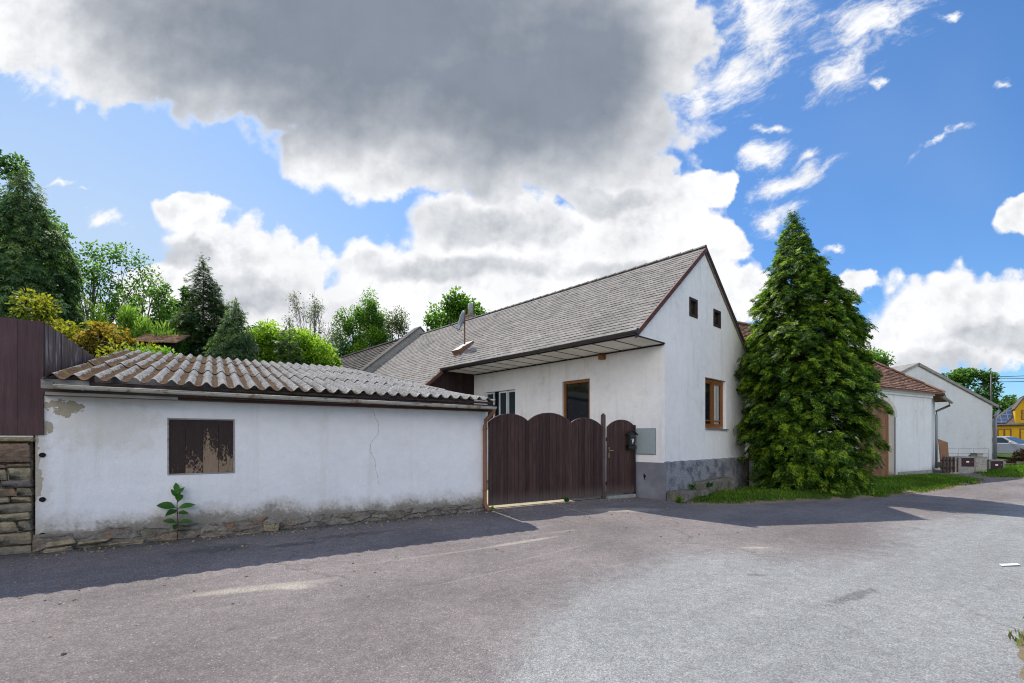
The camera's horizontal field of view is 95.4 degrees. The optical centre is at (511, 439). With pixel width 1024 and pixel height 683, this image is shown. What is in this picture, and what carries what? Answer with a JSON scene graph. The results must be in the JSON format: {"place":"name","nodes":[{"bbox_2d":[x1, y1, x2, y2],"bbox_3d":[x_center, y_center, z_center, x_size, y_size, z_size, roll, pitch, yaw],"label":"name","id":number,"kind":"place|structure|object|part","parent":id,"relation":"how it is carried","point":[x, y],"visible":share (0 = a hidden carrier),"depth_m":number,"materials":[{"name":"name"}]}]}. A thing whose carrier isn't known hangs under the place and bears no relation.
{"place":"outdoors","nodes":[
{"label":"outdoors","id":0,"kind":"place"},
{"bbox_2d":[0,498,738,654],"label":"gravel","id":1,"kind":"structure","parent":0,"point":[64,653],"depth_m":7.14,"materials":[{"name":"grey gravel"}]},
{"bbox_2d":[0,467,1023,682],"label":"road","id":2,"kind":"structure","parent":0,"point":[925,587],"depth_m":4.66,"materials":[{"name":"grey asphalt"}]},
{"bbox_2d":[157,483,194,539],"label":"sapling","id":3,"kind":"object","parent":2,"relation":"on","point":[176,491],"visible":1,"depth_m":7.10,"materials":[{"name":"green plant"}]},
{"bbox_2d":[32,349,496,552],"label":"shed","id":4,"kind":"structure","parent":2,"relation":"on","point":[126,442],"depth_m":7.79,"materials":[{"name":"paint"}]},
{"bbox_2d":[371,245,747,499],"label":"gabled house","id":5,"kind":"structure","parent":2,"relation":"on","point":[653,351],"depth_m":14.05,"materials":[{"name":"paint"}]},
{"bbox_2d":[449,310,464,343],"bbox_3d":[-2.035,-4.346,17.924,0.597,1.300,0.628,0,0,31],"label":"satellite dish","id":6,"kind":"object","parent":5,"relation":"on","point":[461,321],"visible":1,"depth_m":18.01,"materials":[{"name":"grey metal"}]},
{"bbox_2d":[564,379,589,421],"bbox_3d":[2.036,-0.892,14.454,0.070,1.880,1.080,0,0,-43],"label":"window","id":7,"kind":"structure","parent":5,"relation":"in","point":[577,392],"depth_m":14.47,"materials":[{"name":"black glass"}]},
{"bbox_2d":[689,297,697,318],"bbox_3d":[5.155,-3.755,13.315,0.498,0.538,0.090,0,0,-43],"label":"attic window","id":8,"kind":"structure","parent":5,"relation":"in","point":[693,303],"depth_m":13.36,"materials":[{"name":"black glass"}]},
{"bbox_2d":[705,378,722,428],"bbox_3d":[6.185,-1.090,14.403,1.476,1.516,0.066,0,0,-43],"label":"window","id":9,"kind":"structure","parent":5,"relation":"in","point":[713,388],"depth_m":14.42,"materials":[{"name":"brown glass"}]},
{"bbox_2d":[713,309,720,328],"bbox_3d":[6.299,-3.720,14.375,0.518,0.528,0.090,0,0,-43],"label":"attic window","id":10,"kind":"structure","parent":5,"relation":"in","point":[716,314],"depth_m":14.44,"materials":[{"name":"black glass"}]},
{"bbox_2d":[601,413,605,498],"bbox_3d":[2.359,0.455,12.045,0.093,2.250,0.100,0,0,-33],"label":"gate post","id":11,"kind":"object","parent":2,"relation":"on","point":[603,425],"visible":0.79,"depth_m":12.00,"materials":[{"name":"brown wood"}]},
{"bbox_2d":[488,413,601,505],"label":"driveway gate","id":12,"kind":"structure","parent":11,"relation":"attached to","point":[545,457],"depth_m":10.97,"materials":[{"name":"brown wood"}]},
{"bbox_2d":[606,420,635,493],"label":"wicket gate","id":13,"kind":"structure","parent":2,"relation":"on","point":[620,468],"depth_m":12.34,"materials":[{"name":"brown wood"}]},
{"bbox_2d":[624,430,637,449],"bbox_3d":[3.193,0.018,12.455,0.350,0.515,0.165,0,0,-33],"label":"mailbox","id":14,"kind":"object","parent":13,"relation":"attached to","point":[630,439],"visible":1,"depth_m":12.41,"materials":[{"name":"metal"}]},
{"bbox_2d":[606,493,635,498],"bbox_3d":[2.875,1.522,12.387,1.020,0.095,0.180,0,0,-33],"label":"threshold step","id":15,"kind":"object","parent":2,"relation":"on","point":[630,495],"visible":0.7,"depth_m":12.32,"materials":[{"name":"concrete"}]},
{"bbox_2d":[674,496,684,502],"bbox_3d":[4.187,1.500,11.633,0.273,0.196,0.270,0,0,0],"label":"weed","id":16,"kind":"object","parent":2,"relation":"on","point":[679,499],"visible":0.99,"depth_m":11.63,"materials":[{"name":"green plant"}]},
{"bbox_2d":[749,459,778,485],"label":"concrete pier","id":17,"kind":"structure","parent":2,"relation":"on","point":[755,473],"depth_m":15.01,"materials":[{"name":"grey concrete"}]},
{"bbox_2d":[938,439,948,469],"bbox_3d":[21.503,0.740,23.155,0.600,1.520,0.280,0,0,-4],"label":"leaning board","id":18,"kind":"object","parent":2,"relation":"on","point":[943,447],"visible":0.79,"depth_m":23.19,"materials":[{"name":"brown wood"}]},
{"bbox_2d":[940,456,961,471],"bbox_3d":[20.617,1.170,21.845,1.150,0.740,0.070,0,0,-8],"label":"picket fence","id":19,"kind":"object","parent":2,"relation":"on","point":[947,467],"visible":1,"depth_m":21.81,"materials":[{"name":"brown wood"}]},
{"bbox_2d":[943,456,959,473],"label":"brick pillar","id":20,"kind":"structure","parent":2,"relation":"on","point":[948,457],"depth_m":21.89,"materials":[{"name":"concrete"}]},
{"bbox_2d":[938,448,988,458],"bbox_3d":[23.999,1.040,25.059,3.435,1.120,0.040,0,0,-2],"label":"wire fence","id":21,"kind":"object","parent":2,"relation":"on","point":[957,453],"visible":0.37,"depth_m":25.07,"materials":[{"name":"grey metal"}]},
{"bbox_2d":[956,456,975,473],"bbox_3d":[21.383,1.210,21.981,0.660,0.820,0.320,0,0,6],"label":"meter cabinet","id":22,"kind":"object","parent":2,"relation":"on","point":[968,464],"visible":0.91,"depth_m":21.84,"materials":[{"name":"concrete"}]},
{"bbox_3d":[21.369,1.073,21.853,0.550,0.395,0.047,0,0,6],"label":"door","id":23,"kind":"part","parent":22,"relation":"part of","materials":[{"name":"metal"}]},
{"bbox_2d":[970,453,983,456],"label":"brick pillar","id":24,"kind":"structure","parent":2,"relation":"on","point":[976,454],"depth_m":22.63,"materials":[{"name":"concrete"}]},
{"bbox_2d":[976,456,987,471],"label":"brick pillar","id":25,"kind":"structure","parent":2,"relation":"on","point":[981,464],"depth_m":21.76,"materials":[{"name":"concrete"}]},
{"bbox_2d":[987,459,1003,469],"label":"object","id":26,"kind":"object","parent":2,"relation":"on","point":[995,464],"visible":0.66,"depth_m":23.02,"materials":[{"name":"concrete"}]},
{"bbox_3d":[23.947,1.282,23.024,0.570,0.415,0.047,0,0,6],"label":"door","id":27,"kind":"part","parent":26,"relation":"part of","materials":[{"name":"metal"}]},
{"bbox_2d":[974,459,1023,477],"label":"grass","id":28,"kind":"structure","parent":2,"relation":"on","point":[1014,469],"depth_m":20.98,"materials":[{"name":"green plant"}]},
{"bbox_2d":[1000,563,1019,565],"bbox_3d":[6.300,1.584,5.900,0.306,0.008,0.076,0,0,-4],"label":"paper scrap","id":29,"kind":"object","parent":2,"relation":"on","point":[1009,564],"visible":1,"depth_m":5.89,"materials":[{"name":"white paper"}]},
{"bbox_2d":[0,0,1023,399],"label":"sky","id":30,"kind":"structure","parent":0,"point":[506,153],"materials":[{"name":"blue"}]},
{"bbox_2d":[487,483,622,507],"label":"yard","id":31,"kind":"structure","parent":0,"point":[538,502],"depth_m":11.38,"materials":[{"name":"concrete"}]},
{"bbox_2d":[681,473,988,504],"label":"grass bank","id":32,"kind":"structure","parent":0,"point":[906,492],"depth_m":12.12,"materials":[{"name":"green plant"}]},
{"bbox_2d":[746,458,748,486],"bbox_3d":[7.600,1.100,15.020,0.065,1.000,0.065,0,0,22],"label":"drain pipe","id":33,"kind":"object","parent":32,"relation":"on","point":[747,470],"visible":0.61,"depth_m":14.99,"materials":[{"name":"black plastic"}]},
{"bbox_2d":[733,209,893,495],"bbox_3d":[9.093,-2.650,14.472,4.300,9.060,4.331,0,0,0],"label":"thuja","id":34,"kind":"object","parent":32,"relation":"on","point":[800,355],"visible":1,"depth_m":13.52,"materials":[{"name":"green plant"}]},
{"bbox_2d":[938,453,1017,466],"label":"terrain","id":35,"kind":"structure","parent":0,"point":[1004,457],"depth_m":33.03,"materials":[{"name":"green plant"}]},
{"bbox_2d":[0,438,34,554],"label":"stone wall","id":36,"kind":"structure","parent":35,"relation":"on","point":[17,494],"depth_m":6.25,"materials":[{"name":"beige stone"}]},
{"bbox_2d":[0,317,94,436],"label":"board fence","id":37,"kind":"object","parent":36,"relation":"on","point":[32,352],"visible":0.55,"depth_m":6.30,"materials":[{"name":"brown wood"}]},
{"bbox_2d":[0,149,75,302],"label":"tall tree","id":38,"kind":"object","parent":35,"relation":"on","point":[12,163],"visible":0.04,"depth_m":21.04,"materials":[{"name":"green plant"}]},
{"bbox_2d":[0,162,97,437],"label":"weeping cypress","id":39,"kind":"object","parent":35,"relation":"on","point":[23,225],"visible":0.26,"depth_m":15.98,"materials":[{"name":"green plant"}]},
{"bbox_2d":[0,287,161,437],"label":"golden hedge","id":40,"kind":"object","parent":35,"relation":"on","point":[40,308],"visible":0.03,"depth_m":13.29,"materials":[{"name":"plant"}]},
{"bbox_2d":[69,321,143,356],"bbox_3d":[-11.482,-1.340,13.618,2.676,4.122,1.971,0,0,0],"label":"ochre shrub","id":41,"kind":"object","parent":35,"relation":"on","point":[98,333],"visible":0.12,"depth_m":13.19,"materials":[{"name":"yellow plant"}]},
{"bbox_2d":[52,236,164,327],"bbox_3d":[-18.230,-4.396,20.606,4.173,9.191,4.303,0,0,29],"label":"gnarled tree","id":42,"kind":"object","parent":35,"relation":"on","point":[94,284],"visible":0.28,"depth_m":20.42,"materials":[{"name":"green plant"}]},
{"bbox_2d":[95,337,136,357],"bbox_3d":[-10.434,-0.841,12.332,2.813,3.592,1.736,0,0,0],"label":"yellow shrub","id":43,"kind":"object","parent":35,"relation":"on","point":[108,348],"visible":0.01,"depth_m":12.08,"materials":[{"name":"yellow plant"}]},
{"bbox_2d":[88,256,179,342],"bbox_3d":[-15.320,-3.774,19.613,3.758,7.955,3.022,0,0,20],"label":"gnarled tree","id":44,"kind":"object","parent":35,"relation":"on","point":[160,294],"visible":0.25,"depth_m":19.17,"materials":[{"name":"green plant"}]},
{"bbox_2d":[81,301,193,361],"bbox_3d":[-14.984,-2.513,18.009,5.637,5.479,2.469,0,0,0],"label":"willow shrub","id":45,"kind":"object","parent":35,"relation":"on","point":[130,317],"visible":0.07,"depth_m":17.37,"materials":[{"name":"green plant"}]},
{"bbox_2d":[113,342,176,359],"bbox_3d":[-9.770,-1.094,13.168,3.485,3.283,1.735,0,0,0],"label":"vine","id":46,"kind":"object","parent":35,"relation":"on","point":[165,350],"visible":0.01,"depth_m":12.90,"materials":[{"name":"green plant"}]},
{"bbox_2d":[136,333,191,360],"bbox_3d":[-12.755,-2.160,17.095,1.456,3.519,1.601,0,0,-12],"label":"garden hut","id":47,"kind":"object","parent":35,"relation":"on","point":[165,338],"visible":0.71,"depth_m":16.70,"materials":[{"name":"ceramic"}]},
{"bbox_2d":[144,285,197,355],"bbox_3d":[-19.989,-4.605,27.445,3.278,9.211,2.636,0,0,-44],"label":"garden tree","id":48,"kind":"object","parent":35,"relation":"on","point":[183,289],"visible":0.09,"depth_m":27.35,"materials":[{"name":"green plant"}]},
{"bbox_2d":[165,255,231,363],"bbox_3d":[-12.630,-3.571,18.987,3.800,8.096,3.573,0,0,-28],"label":"spruce tree","id":49,"kind":"object","parent":35,"relation":"on","point":[203,332],"visible":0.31,"depth_m":18.60,"materials":[{"name":"green plant"}]},
{"bbox_2d":[203,297,261,366],"bbox_3d":[-9.726,-1.645,16.369,2.416,6.832,2.469,0,0,0],"label":"drooping cypress","id":50,"kind":"object","parent":35,"relation":"on","point":[234,342],"visible":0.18,"depth_m":16.08,"materials":[{"name":"green plant"}]},
{"bbox_2d":[273,318,307,364],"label":"conifer","id":51,"kind":"object","parent":35,"relation":"on","point":[283,345],"visible":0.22,"depth_m":18.08,"materials":[{"name":"green plant"}]},
{"bbox_2d":[241,319,342,366],"bbox_3d":[-10.105,-2.593,20.177,6.361,5.308,2.695,0,0,0],"label":"green hedge","id":52,"kind":"object","parent":35,"relation":"on","point":[316,351],"visible":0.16,"depth_m":19.55,"materials":[{"name":"green plant"}]},
{"bbox_2d":[281,291,346,353],"bbox_3d":[-15.608,-5.802,36.063,5.440,11.603,4.087,0,0,0],"label":"bare tree","id":53,"kind":"object","parent":35,"relation":"on","point":[315,312],"visible":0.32,"depth_m":35.70,"materials":[{"name":"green plant"}]},
{"bbox_2d":[334,334,355,356],"bbox_3d":[-15.071,-4.316,39.000,5.508,8.833,3.849,0,0,0],"label":"lime shrub","id":54,"kind":"object","parent":35,"relation":"on","point":[347,348],"visible":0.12,"depth_m":38.45,"materials":[{"name":"green plant"}]},
{"bbox_2d":[325,286,390,355],"bbox_3d":[-13.201,-6.483,40.242,5.646,12.965,4.363,0,0,0],"label":"ash tree","id":55,"kind":"object","parent":35,"relation":"on","point":[363,316],"visible":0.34,"depth_m":39.24,"materials":[{"name":"green plant"}]},
{"bbox_2d":[346,323,388,354],"bbox_3d":[-11.737,-4.733,39.042,4.987,9.666,3.460,0,0,-22],"label":"lime shrub","id":56,"kind":"object","parent":35,"relation":"on","point":[363,345],"visible":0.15,"depth_m":38.24,"materials":[{"name":"green plant"}]},
{"bbox_2d":[339,326,424,372],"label":"tiled house","id":57,"kind":"structure","parent":35,"relation":"on","point":[371,359],"depth_m":25.82,"materials":[{"name":"tile"}]},
{"bbox_2d":[367,305,410,345],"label":"ash tree","id":58,"kind":"object","parent":35,"relation":"on","point":[398,326],"visible":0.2,"depth_m":40.80,"materials":[{"name":"green plant"}]},
{"bbox_2d":[423,285,486,330],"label":"walnut tree","id":59,"kind":"object","parent":35,"relation":"on","point":[456,304],"visible":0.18,"depth_m":32.86,"materials":[{"name":"green plant"}]},
{"bbox_2d":[667,488,708,502],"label":"kerb block","id":60,"kind":"structure","parent":35,"relation":"on","point":[687,495],"depth_m":11.97,"materials":[{"name":"concrete"}]},
{"bbox_2d":[687,484,695,489],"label":"weed","id":61,"kind":"object","parent":60,"relation":"on","point":[692,486],"visible":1,"depth_m":12.40,"materials":[{"name":"green plant"}]},
{"bbox_2d":[693,476,734,492],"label":"kerb block","id":62,"kind":"structure","parent":35,"relation":"on","point":[723,483],"depth_m":13.55,"materials":[{"name":"concrete"}]},
{"bbox_2d":[737,321,952,476],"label":"barn","id":63,"kind":"structure","parent":35,"relation":"on","point":[909,432],"depth_m":20.43,"materials":[{"name":"paint"}]},
{"bbox_2d":[866,347,895,366],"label":"oak tree","id":64,"kind":"object","parent":35,"relation":"on","point":[884,359],"visible":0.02,"depth_m":43.14,"materials":[{"name":"green plant"}]},
{"bbox_2d":[891,363,1001,461],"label":"white house","id":65,"kind":"structure","parent":35,"relation":"on","point":[965,422],"depth_m":29.77,"materials":[{"name":"paint"}]},
{"bbox_2d":[941,367,1005,403],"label":"roadside tree","id":66,"kind":"object","parent":35,"relation":"on","point":[963,376],"visible":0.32,"depth_m":45.42,"materials":[{"name":"green plant"}]},
{"bbox_2d":[990,371,1000,400],"bbox_3d":[35.218,-1.700,33.861,0.642,6.600,0.198,0,0,25],"label":"utility pole","id":67,"kind":"object","parent":35,"relation":"on","point":[991,382],"visible":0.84,"depth_m":33.96,"materials":[{"name":"grey concrete"}]},
{"bbox_2d":[992,398,1017,418],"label":"woodland tree","id":68,"kind":"object","parent":35,"relation":"on","point":[1009,403],"visible":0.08,"depth_m":76.32,"materials":[{"name":"green plant"}]},
{"bbox_2d":[992,396,1023,439],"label":"yellow house","id":69,"kind":"structure","parent":35,"relation":"on","point":[1010,421],"depth_m":47.25,"materials":[{"name":"paint"}]},
{"bbox_2d":[997,429,1011,436],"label":"window","id":70,"kind":"structure","parent":69,"relation":"in","point":[997,429],"depth_m":47.50,"materials":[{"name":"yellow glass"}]},
{"bbox_2d":[992,436,1023,455],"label":"parked car","id":71,"kind":"object","parent":35,"relation":"on","point":[1007,445],"visible":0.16,"depth_m":31.30,"materials":[{"name":"silver metal"}]},
{"bbox_3d":[33.238,0.045,31.453,0.126,0.350,0.840,0,0,-20],"label":"side window","id":72,"kind":"part","parent":71,"relation":"part of","materials":[{"name":"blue glass"}]},
{"bbox_2d":[1002,394,1016,407],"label":"woodland tree","id":73,"kind":"object","parent":35,"relation":"on","point":[1008,397],"visible":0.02,"depth_m":81.16,"materials":[{"name":"green plant"}]},
{"bbox_2d":[970,473,1023,478],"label":"grass bank","id":74,"kind":"structure","parent":0,"point":[980,475],"depth_m":19.34,"materials":[{"name":"green plant"}]},
{"bbox_2d":[1004,461,1023,464],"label":"stone wall","id":75,"kind":"structure","parent":74,"relation":"on","point":[1017,462],"depth_m":27.08,"materials":[{"name":"grey stone"}]},
{"bbox_2d":[1006,448,1023,462],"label":"red shrub","id":76,"kind":"object","parent":74,"relation":"on","point":[1014,459],"visible":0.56,"depth_m":27.83,"materials":[{"name":"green plant"}]},
{"bbox_2d":[1016,630,1023,679],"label":"grass bank","id":77,"kind":"structure","parent":0,"point":[1020,654],"depth_m":3.45,"materials":[{"name":"soil"}]},
{"bbox_2d":[1008,616,1023,645],"bbox_3d":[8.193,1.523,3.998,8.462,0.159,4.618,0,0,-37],"label":"grass","id":78,"kind":"structure","parent":77,"relation":"on","point":[1020,640],"depth_m":3.66,"materials":[{"name":"green plant"}]}
]}

